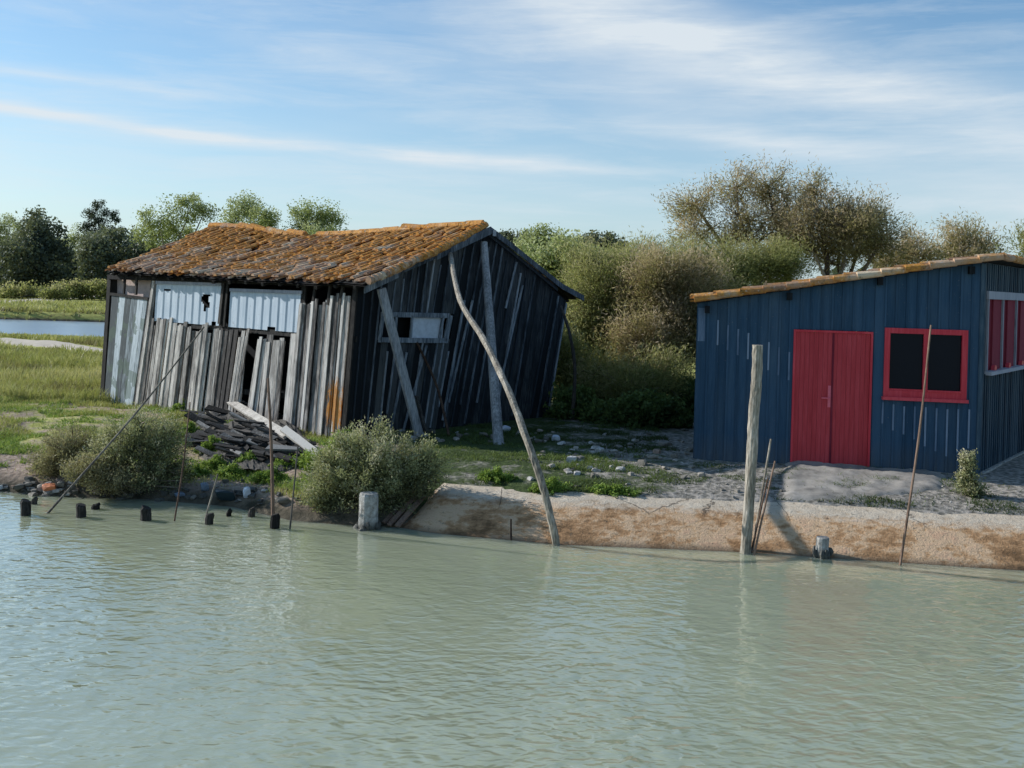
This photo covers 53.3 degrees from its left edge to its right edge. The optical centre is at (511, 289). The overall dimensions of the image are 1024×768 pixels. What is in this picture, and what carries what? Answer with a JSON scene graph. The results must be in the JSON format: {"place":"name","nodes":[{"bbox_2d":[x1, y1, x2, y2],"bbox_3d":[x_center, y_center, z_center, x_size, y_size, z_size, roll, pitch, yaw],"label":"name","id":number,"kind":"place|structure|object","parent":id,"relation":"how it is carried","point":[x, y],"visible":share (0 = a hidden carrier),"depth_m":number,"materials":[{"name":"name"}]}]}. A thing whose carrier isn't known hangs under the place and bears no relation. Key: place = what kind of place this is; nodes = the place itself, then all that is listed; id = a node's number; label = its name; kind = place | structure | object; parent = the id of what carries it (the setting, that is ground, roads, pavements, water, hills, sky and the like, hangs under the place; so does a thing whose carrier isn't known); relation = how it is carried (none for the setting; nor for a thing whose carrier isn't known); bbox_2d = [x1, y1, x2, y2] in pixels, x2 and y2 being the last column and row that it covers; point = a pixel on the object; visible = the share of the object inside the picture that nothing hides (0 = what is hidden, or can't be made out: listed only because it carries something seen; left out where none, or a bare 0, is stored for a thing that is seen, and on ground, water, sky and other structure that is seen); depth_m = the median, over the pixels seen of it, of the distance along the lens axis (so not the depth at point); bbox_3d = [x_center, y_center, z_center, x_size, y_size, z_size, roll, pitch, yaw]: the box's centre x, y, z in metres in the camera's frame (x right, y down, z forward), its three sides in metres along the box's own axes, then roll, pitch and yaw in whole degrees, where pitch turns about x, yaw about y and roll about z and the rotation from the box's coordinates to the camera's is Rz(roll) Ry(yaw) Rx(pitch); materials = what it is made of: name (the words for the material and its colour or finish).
{"place":"outdoors","nodes":[
{"label":"outdoors","id":0,"kind":"place"},
{"bbox_2d":[0,338,102,351],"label":"path","id":1,"kind":"structure","parent":0,"point":[45,343],"depth_m":40.13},
{"bbox_2d":[0,319,104,336],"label":"lagoon water","id":2,"kind":"structure","parent":0,"point":[40,327],"depth_m":66.02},
{"bbox_2d":[0,364,348,500],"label":"marsh grass","id":3,"kind":"structure","parent":0,"point":[99,403],"depth_m":19.76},
{"bbox_2d":[215,489,234,500],"bbox_3d":[-4.255,3.036,15.127,0.327,0.168,0.215,2,0,-6],"label":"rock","id":4,"kind":"object","parent":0,"point":[225,494],"visible":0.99,"depth_m":15.04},
{"bbox_2d":[0,492,1023,767],"bbox_3d":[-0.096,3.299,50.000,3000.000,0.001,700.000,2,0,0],"label":"water","id":5,"kind":"structure","parent":0,"point":[190,638],"depth_m":9.31,"materials":[{"name":"liquid"}]},
{"bbox_2d":[20,498,30,515],"bbox_3d":[-6.722,3.143,14.086,0.156,0.526,0.162,2,0,0],"label":"stub post","id":6,"kind":"object","parent":5,"relation":"in","point":[25,507],"visible":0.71,"depth_m":14.03,"materials":[{"name":"brown wood"}]},
{"bbox_2d":[76,503,85,517],"bbox_3d":[-5.944,3.184,14.055,0.158,0.489,0.143,2,0,0],"label":"stub post","id":7,"kind":"object","parent":5,"relation":"in","point":[80,510],"visible":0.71,"depth_m":14.02,"materials":[{"name":"brown wood"}]},
{"bbox_2d":[47,327,204,512],"bbox_3d":[-5.669,1.938,14.919,2.420,2.801,0.071,2,0,-42],"label":"thin pole","id":8,"kind":"object","parent":5,"relation":"in","point":[102,451],"visible":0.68,"depth_m":14.85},
{"bbox_2d":[140,505,151,520],"bbox_3d":[-5.024,3.203,13.993,0.173,0.506,0.163,2,0,0],"label":"stub post","id":9,"kind":"object","parent":5,"relation":"in","point":[145,513],"visible":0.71,"depth_m":13.94,"materials":[{"name":"brown wood"}]},
{"bbox_2d":[174,402,190,520],"bbox_3d":[-4.570,2.491,14.107,0.041,1.851,0.378,2,0,14],"label":"thin pole","id":10,"kind":"object","parent":5,"relation":"in","point":[182,464],"visible":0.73,"depth_m":14.12,"materials":[{"name":"brown wood"}]},
{"bbox_2d":[205,513,214,524],"bbox_3d":[-4.112,3.256,13.869,0.121,0.453,0.114,2,0,0],"label":"stub post","id":11,"kind":"object","parent":5,"relation":"in","point":[209,517],"visible":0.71,"depth_m":13.83,"materials":[{"name":"brown wood"}]},
{"bbox_2d":[267,378,274,514],"bbox_3d":[-3.296,2.332,13.977,0.193,2.251,0.065,2,0,0],"label":"thin pole","id":12,"kind":"object","parent":5,"relation":"in","point":[271,458],"visible":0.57,"depth_m":13.96,"materials":[{"name":"brown wood"}]},
{"bbox_2d":[270,513,279,528],"bbox_3d":[-3.199,3.259,13.752,0.139,0.499,0.129,2,0,0],"label":"stub post","id":13,"kind":"object","parent":5,"relation":"in","point":[275,521],"visible":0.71,"depth_m":13.71,"materials":[{"name":"brown wood"}]},
{"bbox_2d":[289,446,298,528],"bbox_3d":[-2.953,2.788,13.757,0.026,1.354,0.163,2,0,30],"label":"thin pole","id":14,"kind":"object","parent":5,"relation":"in","point":[293,488],"visible":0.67,"depth_m":13.76,"materials":[{"name":"brown wood"}]},
{"bbox_2d":[353,491,380,530],"bbox_3d":[-1.959,3.206,13.914,0.402,0.877,0.350,2,0,-32],"label":"concrete pile","id":15,"kind":"object","parent":5,"relation":"in","point":[368,512],"visible":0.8,"depth_m":13.80,"materials":[{"name":"concrete"}]},
{"bbox_2d":[448,252,559,545],"bbox_3d":[-0.476,1.488,16.194,0.519,4.363,6.411,2,0,-18],"label":"crooked pole","id":16,"kind":"object","parent":5,"relation":"in","point":[548,508],"visible":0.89,"depth_m":13.79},
{"bbox_2d":[740,345,762,553],"bbox_3d":[3.080,2.137,13.142,0.230,2.861,0.150,2,0,0],"label":"mooring post","id":17,"kind":"object","parent":5,"relation":"in","point":[752,447],"visible":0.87,"depth_m":13.09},
{"bbox_2d":[751,478,768,552],"bbox_3d":[3.180,3.044,13.226,0.416,1.182,0.029,2,0,-40],"label":"stick","id":18,"kind":"object","parent":5,"relation":"in","point":[759,516],"visible":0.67,"depth_m":13.24,"materials":[{"name":"brown wood"}]},
{"bbox_2d":[752,439,771,550],"bbox_3d":[3.238,2.802,13.329,0.039,1.677,0.512,2,0,43],"label":"stick","id":19,"kind":"object","parent":5,"relation":"in","point":[764,478],"visible":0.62,"depth_m":13.37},
{"bbox_2d":[753,461,775,554],"bbox_3d":[3.229,2.929,13.150,0.495,1.416,0.031,2,0,-39],"label":"stick","id":20,"kind":"object","parent":5,"relation":"in","point":[759,530],"visible":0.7,"depth_m":13.16,"materials":[{"name":"brown wood"}]},
{"bbox_2d":[812,536,833,558],"bbox_3d":[3.959,3.488,13.055,0.267,0.656,0.238,2,0,44],"label":"concrete pile","id":21,"kind":"object","parent":5,"relation":"in","point":[821,549],"visible":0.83,"depth_m":12.99,"materials":[{"name":"concrete"}]},
{"bbox_2d":[899,325,931,564],"bbox_3d":[5.083,2.068,12.875,0.545,3.260,0.046,2,0,-31],"label":"thin pole","id":22,"kind":"object","parent":5,"relation":"in","point":[911,487],"visible":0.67,"depth_m":12.87,"materials":[{"name":"brown wood"}]},
{"bbox_2d":[0,286,1023,525],"bbox_3d":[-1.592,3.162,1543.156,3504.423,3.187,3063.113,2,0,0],"label":"ground","id":23,"kind":"structure","parent":0,"point":[1010,473],"depth_m":15.68,"materials":[{"name":"soil"}]},
{"bbox_2d":[0,212,25,242],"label":"spring tree","id":24,"kind":"object","parent":23,"relation":"on","point":[9,221],"visible":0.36,"depth_m":165.90,"materials":[{"name":"green plant"}]},
{"bbox_2d":[0,280,74,300],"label":"scrub hedge","id":25,"kind":"object","parent":23,"relation":"on","point":[11,291],"visible":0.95,"depth_m":116.74,"materials":[{"name":"green plant"}]},
{"bbox_2d":[0,204,83,295],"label":"holm oak","id":26,"kind":"object","parent":23,"relation":"on","point":[34,242],"visible":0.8,"depth_m":133.25,"materials":[{"name":"green plant"}]},
{"bbox_2d":[42,483,55,490],"bbox_3d":[-7.008,2.997,15.452,0.218,0.127,0.181,2,0,-16],"label":"rock","id":27,"kind":"object","parent":23,"relation":"on","point":[48,486],"visible":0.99,"depth_m":15.39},
{"bbox_2d":[0,297,105,320],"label":"marsh grass","id":28,"kind":"structure","parent":23,"relation":"on","point":[75,307],"depth_m":83.59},
{"bbox_2d":[17,417,114,480],"bbox_3d":[-6.862,2.496,15.977,1.747,1.051,1.081,2,0,0],"label":"bush","id":29,"kind":"object","parent":23,"relation":"on","point":[55,452],"visible":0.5,"depth_m":15.82,"materials":[{"name":"green plant"}]},
{"bbox_2d":[41,278,106,300],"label":"scrub hedge","id":30,"kind":"object","parent":23,"relation":"on","point":[89,290],"visible":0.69,"depth_m":121.00,"materials":[{"name":"green plant"}]},
{"bbox_2d":[73,199,123,243],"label":"pine tree","id":31,"kind":"object","parent":23,"relation":"on","point":[89,226],"visible":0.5,"depth_m":149.44,"materials":[{"name":"green plant"}]},
{"bbox_2d":[0,331,204,404],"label":"tall marsh grass","id":32,"kind":"structure","parent":23,"relation":"on","point":[51,360],"depth_m":27.34,"materials":[{"name":"plant"}]},
{"bbox_2d":[56,447,158,497],"bbox_3d":[-6.046,2.726,15.279,1.613,0.794,1.012,2,0,0],"label":"bush","id":33,"kind":"object","parent":23,"relation":"on","point":[111,484],"visible":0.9,"depth_m":15.13,"materials":[{"name":"green plant"}]},
{"bbox_2d":[60,222,161,252],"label":"spring tree","id":34,"kind":"object","parent":23,"relation":"on","point":[73,239],"visible":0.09,"depth_m":160.80,"materials":[{"name":"green plant"}]},
{"bbox_2d":[66,223,156,298],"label":"holm oak","id":35,"kind":"object","parent":23,"relation":"on","point":[99,253],"visible":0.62,"depth_m":127.55,"materials":[{"name":"green plant"}]},
{"bbox_2d":[72,401,201,494],"bbox_3d":[-5.687,2.401,15.600,1.926,1.431,1.311,2,0,0],"label":"bush","id":36,"kind":"object","parent":23,"relation":"on","point":[153,455],"visible":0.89,"depth_m":15.48,"materials":[{"name":"green plant"}]},
{"bbox_2d":[0,395,333,492],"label":"ground cover","id":37,"kind":"object","parent":23,"relation":"on","point":[9,442],"visible":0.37,"depth_m":18.35,"materials":[{"name":"green plant"}]},
{"bbox_2d":[127,192,223,250],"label":"spring tree","id":38,"kind":"object","parent":23,"relation":"on","point":[172,231],"visible":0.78,"depth_m":108.53,"materials":[{"name":"green plant"}]},
{"bbox_2d":[177,421,201,437],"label":"weed clump","id":39,"kind":"object","parent":23,"relation":"on","point":[192,428],"visible":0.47,"depth_m":18.14,"materials":[{"name":"green plant"}]},
{"bbox_2d":[184,462,210,477],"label":"weed clump","id":40,"kind":"object","parent":23,"relation":"on","point":[199,470],"visible":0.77,"depth_m":15.90,"materials":[{"name":"green plant"}]},
{"bbox_2d":[193,434,223,454],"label":"weed clump","id":41,"kind":"object","parent":23,"relation":"on","point":[212,438],"visible":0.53,"depth_m":16.97,"materials":[{"name":"green plant"}]},
{"bbox_2d":[200,454,228,469],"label":"weed clump","id":42,"kind":"object","parent":23,"relation":"on","point":[213,462],"visible":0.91,"depth_m":16.16,"materials":[{"name":"green plant"}]},
{"bbox_2d":[215,461,246,478],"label":"weed clump","id":43,"kind":"object","parent":23,"relation":"on","point":[231,470],"visible":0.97,"depth_m":15.86,"materials":[{"name":"green plant"}]},
{"bbox_2d":[235,450,256,461],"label":"weed clump","id":44,"kind":"object","parent":23,"relation":"on","point":[250,455],"visible":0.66,"depth_m":16.31,"materials":[{"name":"green plant"}]},
{"bbox_2d":[216,189,281,227],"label":"spring tree","id":45,"kind":"object","parent":23,"relation":"on","point":[249,210],"visible":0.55,"depth_m":114.97,"materials":[{"name":"green plant"}]},
{"bbox_2d":[195,406,311,472],"bbox_3d":[-4.966,2.617,20.073,2.761,0.604,9.812,2,0,-18],"label":"rubble mound","id":46,"kind":"object","parent":23,"relation":"on","point":[253,464],"visible":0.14,"depth_m":16.86,"materials":[{"name":"wood"}]},
{"bbox_2d":[184,411,205,422],"bbox_3d":[-5.745,2.402,18.728,0.606,0.308,0.122,2,0,19],"label":"rotten board","id":47,"kind":"object","parent":46,"relation":"on","point":[193,417],"visible":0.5,"depth_m":18.75,"materials":[{"name":"grey wood"}]},
{"bbox_2d":[195,445,219,456],"bbox_3d":[-4.964,2.661,16.668,0.526,0.204,0.086,2,0,26],"label":"rotten board","id":48,"kind":"object","parent":46,"relation":"on","point":[205,451],"visible":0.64,"depth_m":16.67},
{"bbox_2d":[204,405,227,413],"bbox_3d":[-5.569,2.263,19.285,0.462,0.164,0.155,2,0,5],"label":"rotten board","id":49,"kind":"object","parent":46,"relation":"on","point":[211,408],"visible":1,"depth_m":19.24,"materials":[{"name":"grey wood"}]},
{"bbox_2d":[212,443,241,449],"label":"rotten board","id":50,"kind":"object","parent":46,"relation":"on","point":[225,446],"visible":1,"depth_m":16.75,"materials":[{"name":"grey wood"}]},
{"bbox_2d":[224,397,286,438],"bbox_3d":[-4.670,2.294,18.524,0.152,0.313,3.684,2,0,-31],"label":"fallen board","id":51,"kind":"object","parent":46,"relation":"on","point":[246,411],"visible":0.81,"depth_m":18.52,"materials":[{"name":"grey wood"}]},
{"bbox_2d":[250,428,278,439],"bbox_3d":[-4.175,2.429,17.184,0.586,0.157,0.087,2,0,31],"label":"rotten board","id":52,"kind":"object","parent":46,"relation":"on","point":[255,431],"visible":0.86,"depth_m":17.19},
{"bbox_2d":[264,451,292,462],"bbox_3d":[-3.684,2.633,16.160,0.660,0.105,0.171,2,0,38],"label":"rotten board","id":53,"kind":"object","parent":46,"relation":"on","point":[278,455],"visible":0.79,"depth_m":16.07,"materials":[{"name":"grey wood"}]},
{"bbox_2d":[265,444,300,450],"bbox_3d":[-3.662,2.531,16.301,0.541,0.089,0.166,2,0,14],"label":"rotten board","id":54,"kind":"object","parent":46,"relation":"on","point":[282,448],"visible":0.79,"depth_m":16.29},
{"bbox_2d":[248,466,288,484],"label":"weed clump","id":55,"kind":"object","parent":23,"relation":"on","point":[260,477],"visible":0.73,"depth_m":15.42,"materials":[{"name":"green plant"}]},
{"bbox_2d":[267,453,294,467],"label":"weed clump","id":56,"kind":"object","parent":23,"relation":"on","point":[277,461],"visible":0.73,"depth_m":15.99,"materials":[{"name":"green plant"}]},
{"bbox_2d":[275,497,289,503],"bbox_3d":[-3.294,3.017,14.642,0.223,0.097,0.151,2,0,-18],"label":"pale rock","id":57,"kind":"object","parent":23,"relation":"on","point":[283,500],"visible":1,"depth_m":14.59,"materials":[{"name":"stone"}]},
{"bbox_2d":[280,425,317,453],"bbox_3d":[-3.466,2.476,16.685,1.033,0.416,0.147,2,0,45],"label":"fallen board","id":58,"kind":"object","parent":23,"relation":"on","point":[293,436],"visible":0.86,"depth_m":16.72,"materials":[{"name":"grey wood"}]},
{"bbox_2d":[277,195,348,234],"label":"spring tree","id":59,"kind":"object","parent":23,"relation":"on","point":[318,221],"visible":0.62,"depth_m":112.69,"materials":[{"name":"green plant"}]},
{"bbox_2d":[289,429,356,471],"bbox_3d":[-2.800,2.572,15.905,1.202,0.814,0.912,2,0,24],"label":"bush","id":60,"kind":"object","parent":23,"relation":"on","point":[305,459],"visible":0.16,"depth_m":15.85,"materials":[{"name":"green plant"}]},
{"bbox_2d":[100,220,583,436],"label":"old shed","id":61,"kind":"structure","parent":23,"relation":"on","point":[295,317],"depth_m":20.14,"materials":[{"name":"grey wood"}]},
{"bbox_2d":[105,296,147,405],"bbox_3d":[-8.328,1.317,22.009,1.332,2.464,0.143,2,0,36],"label":"door","id":62,"kind":"structure","parent":61,"relation":"in","point":[128,315],"depth_m":22.02,"materials":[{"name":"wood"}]},
{"bbox_2d":[377,312,452,342],"bbox_3d":[-1.880,0.704,19.111,0.320,0.598,1.823,2,0,43],"label":"window","id":63,"kind":"structure","parent":61,"relation":"in","point":[424,327],"depth_m":19.16,"materials":[{"name":"grey wood"}]},
{"bbox_2d":[290,411,457,516],"bbox_3d":[-1.956,2.452,14.513,2.404,1.465,1.320,2,0,0],"label":"bush","id":64,"kind":"object","parent":23,"relation":"on","point":[352,468],"visible":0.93,"depth_m":14.31,"materials":[{"name":"green plant"}]},
{"bbox_2d":[377,287,423,436],"bbox_3d":[-1.995,1.336,18.303,0.980,2.748,0.120,2,0,-23],"label":"prop plank","id":65,"kind":"object","parent":23,"relation":"on","point":[399,359],"visible":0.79,"depth_m":18.27,"materials":[{"name":"grey wood"}]},
{"bbox_2d":[414,395,427,433],"bbox_3d":[-1.665,2.317,18.793,0.071,0.696,0.593,2,0,-29],"label":"prop plank","id":66,"kind":"object","parent":23,"relation":"on","point":[421,414],"visible":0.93,"depth_m":18.78,"materials":[{"name":"grey wood"}]},
{"bbox_2d":[416,342,449,435],"bbox_3d":[-1.348,1.823,18.941,0.874,1.685,0.427,2,0,36],"label":"leaning stick","id":67,"kind":"object","parent":23,"relation":"on","point":[436,385],"visible":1,"depth_m":19.09,"materials":[{"name":"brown wood"}]},
{"bbox_2d":[0,236,885,292],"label":"wood","id":68,"kind":"object","parent":23,"relation":"on","point":[831,273],"depth_m":203.44,"materials":[{"name":"green wood"}]},
{"bbox_2d":[481,241,503,444],"bbox_3d":[-0.379,0.930,18.948,0.197,3.771,2.497,2,0,-10],"label":"prop post","id":69,"kind":"object","parent":23,"relation":"on","point":[496,416],"visible":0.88,"depth_m":18.78,"materials":[{"name":"grey wood"}]},
{"bbox_2d":[475,464,517,483],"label":"weed clump","id":70,"kind":"object","parent":23,"relation":"on","point":[496,474],"visible":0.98,"depth_m":14.99,"materials":[{"name":"green plant"}]},
{"bbox_2d":[499,228,529,244],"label":"tree","id":71,"kind":"object","parent":23,"relation":"on","point":[507,235],"visible":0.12,"depth_m":120.34,"materials":[{"name":"green plant"}]},
{"bbox_2d":[513,222,566,259],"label":"spring tree","id":72,"kind":"object","parent":23,"relation":"on","point":[519,244],"visible":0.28,"depth_m":99.66,"materials":[{"name":"green plant"}]},
{"bbox_2d":[527,476,573,494],"bbox_3d":[0.549,2.820,14.548,0.677,0.346,0.518,2,0,0],"label":"weed clump","id":73,"kind":"object","parent":23,"relation":"on","point":[553,484],"visible":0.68,"depth_m":14.49,"materials":[{"name":"green plant"}]},
{"bbox_2d":[560,305,576,419],"bbox_3d":[1.163,1.537,21.325,0.387,2.416,0.377,2,0,0],"label":"broken branch","id":74,"kind":"object","parent":23,"relation":"on","point":[574,362],"visible":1,"depth_m":21.22,"materials":[{"name":"brown plant"}]},
{"bbox_2d":[521,228,616,305],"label":"spring tree","id":75,"kind":"object","parent":23,"relation":"on","point":[543,256],"visible":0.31,"depth_m":60.70,"materials":[{"name":"green plant"}]},
{"bbox_2d":[542,381,622,425],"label":"undergrowth","id":76,"kind":"object","parent":23,"relation":"on","point":[593,411],"visible":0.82,"depth_m":21.46,"materials":[{"name":"green plant"}]},
{"bbox_2d":[585,482,609,494],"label":"weed clump","id":77,"kind":"object","parent":23,"relation":"on","point":[595,488],"visible":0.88,"depth_m":14.52,"materials":[{"name":"green plant"}]},
{"bbox_2d":[573,229,627,253],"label":"holm oak","id":78,"kind":"object","parent":23,"relation":"on","point":[596,235],"visible":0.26,"depth_m":118.44,"materials":[{"name":"green plant"}]},
{"bbox_2d":[545,230,674,368],"bbox_3d":[2.375,0.677,25.354,4.129,4.442,2.951,2,0,0],"label":"tamarisk","id":79,"kind":"object","parent":23,"relation":"on","point":[594,268],"visible":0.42,"depth_m":24.85,"materials":[{"name":"green plant"}]},
{"bbox_2d":[551,316,695,408],"bbox_3d":[2.236,1.689,22.814,4.450,2.488,2.724,2,0,0],"label":"tamarisk","id":80,"kind":"object","parent":23,"relation":"on","point":[603,379],"visible":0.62,"depth_m":22.55,"materials":[{"name":"green plant"}]},
{"bbox_2d":[606,387,693,428],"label":"undergrowth","id":81,"kind":"object","parent":23,"relation":"on","point":[646,408],"visible":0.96,"depth_m":20.50,"materials":[{"name":"green plant"}]},
{"bbox_2d":[587,235,747,375],"bbox_3d":[3.700,0.805,24.123,3.730,4.256,2.889,2,0,13],"label":"tamarisk","id":82,"kind":"object","parent":23,"relation":"on","point":[664,308],"visible":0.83,"depth_m":23.76,"materials":[{"name":"green plant"}]},
{"bbox_2d":[672,374,694,417],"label":"undergrowth","id":83,"kind":"object","parent":23,"relation":"on","point":[690,385],"visible":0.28,"depth_m":22.54,"materials":[{"name":"green plant"}]},
{"bbox_2d":[386,483,1023,570],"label":"embankment","id":84,"kind":"structure","parent":23,"relation":"on","point":[993,541],"depth_m":13.61,"materials":[{"name":"soil"}]},
{"bbox_2d":[382,486,415,523],"bbox_3d":[-1.554,3.030,14.482,0.075,0.427,0.940,2,0,27],"label":"loose plank","id":85,"kind":"object","parent":84,"relation":"on","point":[386,520],"visible":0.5,"depth_m":14.20,"materials":[{"name":"grey wood"}]},
{"bbox_2d":[387,486,426,526],"bbox_3d":[-1.472,3.029,14.379,0.075,0.434,0.950,2,0,26],"label":"loose plank","id":86,"kind":"object","parent":84,"relation":"on","point":[394,518],"visible":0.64,"depth_m":14.18,"materials":[{"name":"grey wood"}]},
{"bbox_2d":[395,494,425,527],"bbox_3d":[-1.413,3.080,14.247,0.075,0.335,0.745,2,0,25],"label":"loose plank","id":87,"kind":"object","parent":84,"relation":"on","point":[402,519],"visible":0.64,"depth_m":14.16,"materials":[{"name":"grey wood"}]},
{"bbox_2d":[595,483,642,497],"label":"weed clump","id":88,"kind":"object","parent":84,"relation":"on","point":[615,489],"visible":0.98,"depth_m":14.44,"materials":[{"name":"green plant"}]},
{"bbox_2d":[596,225,818,288],"bbox_3d":[5.467,0.534,28.447,6.410,4.902,3.286,2,0,0],"label":"tamarisk","id":89,"kind":"object","parent":23,"relation":"on","point":[782,257],"visible":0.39,"depth_m":28.45,"materials":[{"name":"green plant"}]},
{"bbox_2d":[391,420,1023,514],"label":"yard weeds","id":90,"kind":"object","parent":23,"relation":"on","point":[587,461],"visible":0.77,"depth_m":16.39,"materials":[{"name":"green plant"}]},
{"bbox_2d":[651,149,817,284],"bbox_3d":[6.999,-0.662,31.154,5.580,7.452,3.039,2,0,0],"label":"tamarisk","id":91,"kind":"object","parent":23,"relation":"on","point":[693,209],"visible":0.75,"depth_m":30.84,"materials":[{"name":"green plant"}]},
{"bbox_2d":[758,152,933,276],"bbox_3d":[9.764,-0.432,29.955,4.238,7.153,3.802,2,0,-41],"label":"tamarisk","id":92,"kind":"object","parent":23,"relation":"on","point":[854,234],"visible":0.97,"depth_m":29.69,"materials":[{"name":"green plant"}]},
{"bbox_2d":[690,252,1023,473],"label":"blue shed","id":93,"kind":"structure","parent":23,"relation":"on","point":[844,362],"depth_m":16.51,"materials":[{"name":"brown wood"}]},
{"bbox_2d":[792,332,832,462],"bbox_3d":[4.881,1.770,16.561,0.578,2.164,0.116,2,0,9],"label":"door","id":94,"kind":"structure","parent":93,"relation":"in","point":[813,358],"depth_m":16.57,"materials":[{"name":"wood"}]},
{"bbox_2d":[829,333,869,465],"bbox_3d":[5.458,1.787,16.501,0.590,2.164,0.060,2,0,9],"label":"door","id":95,"kind":"structure","parent":93,"relation":"in","point":[850,352],"depth_m":16.48,"materials":[{"name":"wood"}]},
{"bbox_2d":[881,328,968,402],"bbox_3d":[6.603,1.199,16.288,1.306,1.154,0.120,2,0,9],"label":"window","id":96,"kind":"structure","parent":93,"relation":"in","point":[905,349],"depth_m":16.31,"materials":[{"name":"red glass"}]},
{"bbox_2d":[985,299,1001,371],"bbox_3d":[7.896,0.775,16.731,0.100,1.242,1.033,2,0,38],"label":"side window","id":97,"kind":"structure","parent":93,"relation":"in","point":[993,307],"depth_m":16.71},
{"bbox_2d":[1000,300,1014,368],"bbox_3d":[8.528,0.793,17.550,0.100,1.242,1.033,2,0,38],"label":"side window","id":98,"kind":"structure","parent":93,"relation":"in","point":[1007,306],"depth_m":17.53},
{"bbox_2d":[1013,300,1023,369],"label":"side window","id":99,"kind":"structure","parent":93,"relation":"in","point":[1018,359],"depth_m":18.33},
{"bbox_2d":[782,460,944,502],"bbox_3d":[5.179,3.043,14.969,2.901,0.522,3.052,2,0,16],"label":"concrete apron","id":100,"kind":"object","parent":23,"relation":"on","point":[817,475],"visible":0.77,"depth_m":15.25,"materials":[{"name":"concrete"}]},
{"bbox_2d":[855,216,950,270],"bbox_3d":[11.957,0.376,31.675,3.114,5.569,2.517,2,0,-29],"label":"tamarisk","id":101,"kind":"object","parent":23,"relation":"on","point":[919,256],"visible":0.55,"depth_m":31.47,"materials":[{"name":"green plant"}]},
{"bbox_2d":[924,206,1014,260],"bbox_3d":[15.248,0.187,33.984,3.850,6.157,3.308,2,0,0],"label":"tamarisk","id":102,"kind":"object","parent":23,"relation":"on","point":[958,245],"visible":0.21,"depth_m":34.02,"materials":[{"name":"green plant"}]},
{"bbox_2d":[951,448,990,496],"bbox_3d":[6.623,2.678,14.723,0.477,0.808,0.427,2,0,-21],"label":"shrub","id":103,"kind":"object","parent":23,"relation":"on","point":[969,486],"visible":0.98,"depth_m":14.65,"materials":[{"name":"green plant"}]},
{"bbox_2d":[992,218,1023,256],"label":"tamarisk","id":104,"kind":"object","parent":23,"relation":"on","point":[1020,238],"visible":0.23,"depth_m":29.97,"materials":[{"name":"green plant"}]},
{"bbox_2d":[0,0,1023,279],"label":"sky","id":105,"kind":"structure","parent":0,"point":[504,114],"materials":[{"name":"blue"}]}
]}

